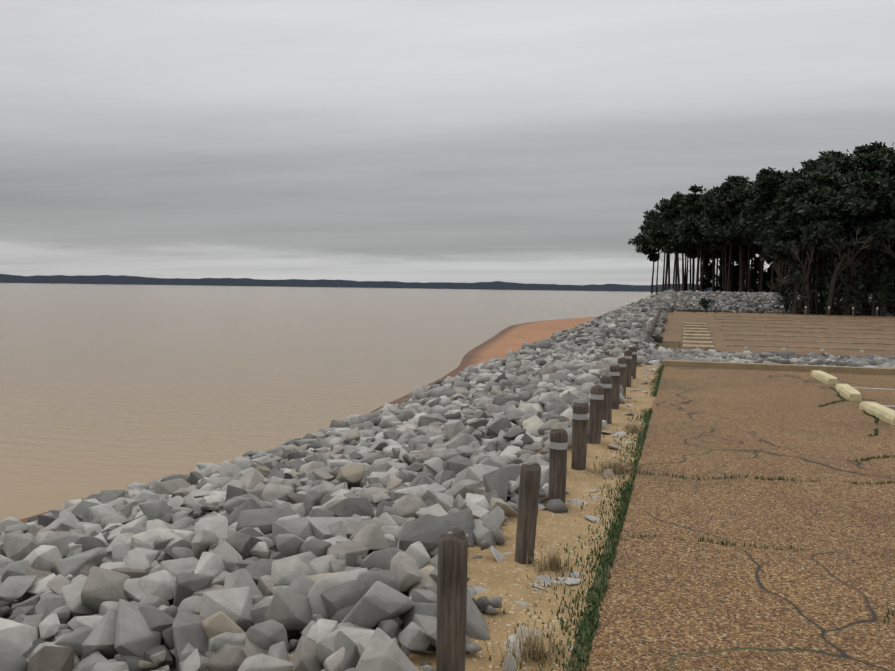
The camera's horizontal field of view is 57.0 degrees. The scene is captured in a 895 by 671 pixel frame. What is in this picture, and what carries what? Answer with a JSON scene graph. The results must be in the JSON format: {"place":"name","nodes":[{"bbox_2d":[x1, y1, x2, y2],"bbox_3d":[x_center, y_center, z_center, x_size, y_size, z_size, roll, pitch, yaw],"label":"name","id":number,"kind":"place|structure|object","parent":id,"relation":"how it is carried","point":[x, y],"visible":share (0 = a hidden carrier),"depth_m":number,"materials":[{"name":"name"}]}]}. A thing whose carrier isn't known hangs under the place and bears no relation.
{"place":"outdoors","nodes":[
{"label":"outdoors","id":0,"kind":"place"},
{"bbox_2d":[0,283,659,520],"bbox_3d":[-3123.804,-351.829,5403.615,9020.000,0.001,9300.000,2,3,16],"label":"lake water","id":1,"kind":"structure","parent":0,"point":[113,386],"depth_m":35.62,"materials":[{"name":"beige liquid"}]},
{"bbox_2d":[0,274,722,291],"bbox_3d":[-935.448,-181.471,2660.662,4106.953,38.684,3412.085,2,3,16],"label":"shore hills","id":2,"kind":"structure","parent":0,"point":[111,279],"depth_m":3506.75,"materials":[{"name":"blue"}]},
{"bbox_2d":[0,0,894,284],"label":"sky","id":3,"kind":"structure","parent":0,"point":[422,141],"materials":[{"name":"grey"}]},
{"bbox_2d":[5,291,894,670],"bbox_3d":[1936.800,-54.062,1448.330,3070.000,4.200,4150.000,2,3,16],"label":"ground","id":4,"kind":"structure","parent":0,"point":[673,327],"depth_m":43.77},
{"bbox_2d":[0,448,568,670],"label":"rocks","id":5,"kind":"object","parent":4,"relation":"on","point":[483,605],"visible":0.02,"depth_m":5.56,"materials":[{"name":"stone"}]},
{"bbox_2d":[0,388,606,670],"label":"rip rap","id":6,"kind":"object","parent":4,"relation":"on","point":[35,635],"visible":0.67,"depth_m":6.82,"materials":[{"name":"stone"}]},
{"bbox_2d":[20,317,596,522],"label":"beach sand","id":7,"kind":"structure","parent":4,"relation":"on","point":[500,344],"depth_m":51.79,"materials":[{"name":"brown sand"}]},
{"bbox_2d":[289,365,663,670],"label":"verge sand","id":8,"kind":"structure","parent":4,"relation":"on","point":[491,574],"depth_m":6.27,"materials":[{"name":"beige sand"}]},
{"bbox_2d":[436,530,466,670],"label":"bollard","id":9,"kind":"object","parent":8,"relation":"on","point":[451,604],"visible":1,"depth_m":4.34,"materials":[{"name":"brown wood"}]},
{"bbox_2d":[515,463,540,563],"bbox_3d":[0.610,1.415,6.287,0.157,0.883,0.161,7,5,41],"label":"bollard","id":10,"kind":"object","parent":8,"relation":"on","point":[529,487],"visible":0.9,"depth_m":6.22,"materials":[{"name":"brown wood"}]},
{"bbox_2d":[548,429,567,503],"bbox_3d":[1.063,1.329,7.939,0.174,0.876,0.168,1,4,-2],"label":"bollard","id":11,"kind":"object","parent":8,"relation":"on","point":[558,460],"visible":0.83,"depth_m":7.87,"materials":[{"name":"brown wood"}]},
{"bbox_2d":[482,421,659,670],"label":"dry grass tuft","id":12,"kind":"object","parent":8,"relation":"on","point":[531,647],"visible":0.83,"depth_m":4.78,"materials":[{"name":"beige plant"}]},
{"bbox_2d":[571,402,588,469],"bbox_3d":[1.537,1.226,9.583,0.191,0.906,0.186,1,5,7],"label":"bollard","id":13,"kind":"object","parent":8,"relation":"on","point":[579,433],"visible":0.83,"depth_m":9.51,"materials":[{"name":"brown wood"}]},
{"bbox_2d":[588,385,603,443],"bbox_3d":[2.029,1.134,11.255,0.196,0.912,0.188,2,1,-27],"label":"bollard","id":14,"kind":"object","parent":8,"relation":"on","point":[596,412],"visible":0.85,"depth_m":11.18,"materials":[{"name":"brown wood"}]},
{"bbox_2d":[600,375,611,423],"bbox_3d":[2.479,1.063,12.905,0.192,0.875,0.183,1,2,2],"label":"bollard","id":15,"kind":"object","parent":8,"relation":"on","point":[605,382],"visible":0.79,"depth_m":12.83,"materials":[{"name":"brown wood"}]},
{"bbox_2d":[610,365,619,408],"bbox_3d":[2.949,0.964,14.557,0.181,0.896,0.194,1,1,-7],"label":"bollard","id":16,"kind":"object","parent":8,"relation":"on","point":[615,372],"visible":0.85,"depth_m":14.47,"materials":[{"name":"brown wood"}]},
{"bbox_2d":[618,357,625,396],"bbox_3d":[3.419,0.875,16.204,0.175,0.896,0.188,-1,3,-16],"label":"bollard","id":17,"kind":"object","parent":8,"relation":"on","point":[622,362],"visible":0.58,"depth_m":16.12,"materials":[{"name":"brown wood"}]},
{"bbox_2d":[624,350,631,386],"bbox_3d":[3.899,0.776,17.862,0.184,0.918,0.175,2,1,33],"label":"bollard","id":18,"kind":"object","parent":8,"relation":"on","point":[628,355],"visible":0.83,"depth_m":17.79,"materials":[{"name":"brown wood"}]},
{"bbox_2d":[629,346,636,378],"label":"bollard","id":19,"kind":"object","parent":8,"relation":"on","point":[633,349],"visible":0.65,"depth_m":19.42,"materials":[{"name":"brown wood"}]},
{"bbox_2d":[315,336,658,436],"bbox_3d":[3.099,1.075,27.709,7.257,1.855,25.590,2,3,16],"label":"rip rap","id":20,"kind":"object","parent":4,"relation":"on","point":[446,402],"visible":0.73,"depth_m":20.41,"materials":[{"name":"stone"}]},
{"bbox_2d":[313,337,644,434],"bbox_3d":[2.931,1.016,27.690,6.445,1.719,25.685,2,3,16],"label":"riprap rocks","id":21,"kind":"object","parent":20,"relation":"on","point":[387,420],"visible":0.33,"depth_m":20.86,"materials":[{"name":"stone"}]},
{"bbox_2d":[397,366,657,670],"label":"stones","id":22,"kind":"object","parent":4,"relation":"on","point":[498,556],"visible":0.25,"depth_m":5.88,"materials":[{"name":"grey stone"}]},
{"bbox_2d":[521,289,673,349],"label":"rip rap","id":23,"kind":"object","parent":4,"relation":"on","point":[634,319],"visible":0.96,"depth_m":49.08,"materials":[{"name":"stone"}]},
{"bbox_2d":[647,307,661,342],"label":"post rail fence","id":24,"kind":"object","parent":4,"relation":"on","point":[652,326],"visible":0.73,"depth_m":42.09,"materials":[{"name":"brown wood"}]},
{"bbox_2d":[683,322,713,350],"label":"timber steps","id":25,"kind":"structure","parent":4,"relation":"on","point":[695,335],"depth_m":40.55,"materials":[{"name":"beige wood"}]},
{"bbox_2d":[698,298,714,312],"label":"shrub","id":26,"kind":"object","parent":4,"relation":"on","point":[703,302],"depth_m":60.38,"materials":[{"name":"green plant"}]},
{"bbox_2d":[627,141,894,293],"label":"trees","id":27,"kind":"object","parent":4,"relation":"on","point":[717,206],"depth_m":138.38,"materials":[{"name":"green plant"}]},
{"bbox_2d":[637,346,894,367],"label":"rocks","id":28,"kind":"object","parent":4,"relation":"on","point":[657,357],"visible":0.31,"depth_m":30.66,"materials":[{"name":"stone"}]},
{"bbox_2d":[671,304,877,316],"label":"posts","id":29,"kind":"object","parent":4,"relation":"on","point":[782,310],"visible":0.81,"depth_m":58.03,"materials":[{"name":"white paint"}]},
{"bbox_2d":[662,360,894,374],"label":"curb","id":30,"kind":"structure","parent":4,"relation":"on","point":[788,367],"depth_m":21.89,"materials":[{"name":"concrete"}]},
{"bbox_2d":[713,316,894,351],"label":"terrace timbers","id":31,"kind":"object","parent":4,"relation":"on","point":[820,348],"visible":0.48,"depth_m":44.08,"materials":[{"name":"brown wood"}]},
{"bbox_2d":[753,142,894,315],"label":"trees","id":32,"kind":"object","parent":4,"relation":"on","point":[865,188],"visible":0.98,"depth_m":59.45,"materials":[{"name":"green plant"}]},
{"bbox_2d":[488,341,894,670],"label":"grass","id":33,"kind":"structure","parent":0,"point":[625,494],"depth_m":6.65,"materials":[{"name":"green plant"}]},
{"bbox_2d":[583,366,894,670],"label":"pavement","id":34,"kind":"structure","parent":0,"point":[823,599],"depth_m":7.06,"materials":[{"name":"brown concrete"}]},
{"bbox_2d":[811,370,837,383],"bbox_3d":[8.984,0.984,19.678,0.271,0.156,1.900,2,3,13],"label":"wheel stop","id":35,"kind":"object","parent":34,"relation":"on","point":[823,377],"visible":1,"depth_m":19.24,"materials":[{"name":"concrete"}]},
{"bbox_2d":[835,384,861,400],"bbox_3d":[8.161,1.139,16.797,0.272,0.155,1.900,2,3,18],"label":"wheel stop","id":36,"kind":"object","parent":34,"relation":"on","point":[848,392],"visible":0.96,"depth_m":16.29,"materials":[{"name":"concrete"}]},
{"bbox_2d":[859,401,894,424],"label":"wheel stop","id":37,"kind":"object","parent":34,"relation":"on","point":[883,413],"visible":0.96,"depth_m":13.82,"materials":[{"name":"concrete"}]},
{"bbox_2d":[660,290,894,315],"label":"rock wall","id":38,"kind":"structure","parent":0,"point":[729,301],"depth_m":70.69,"materials":[{"name":"stone"}]}
]}

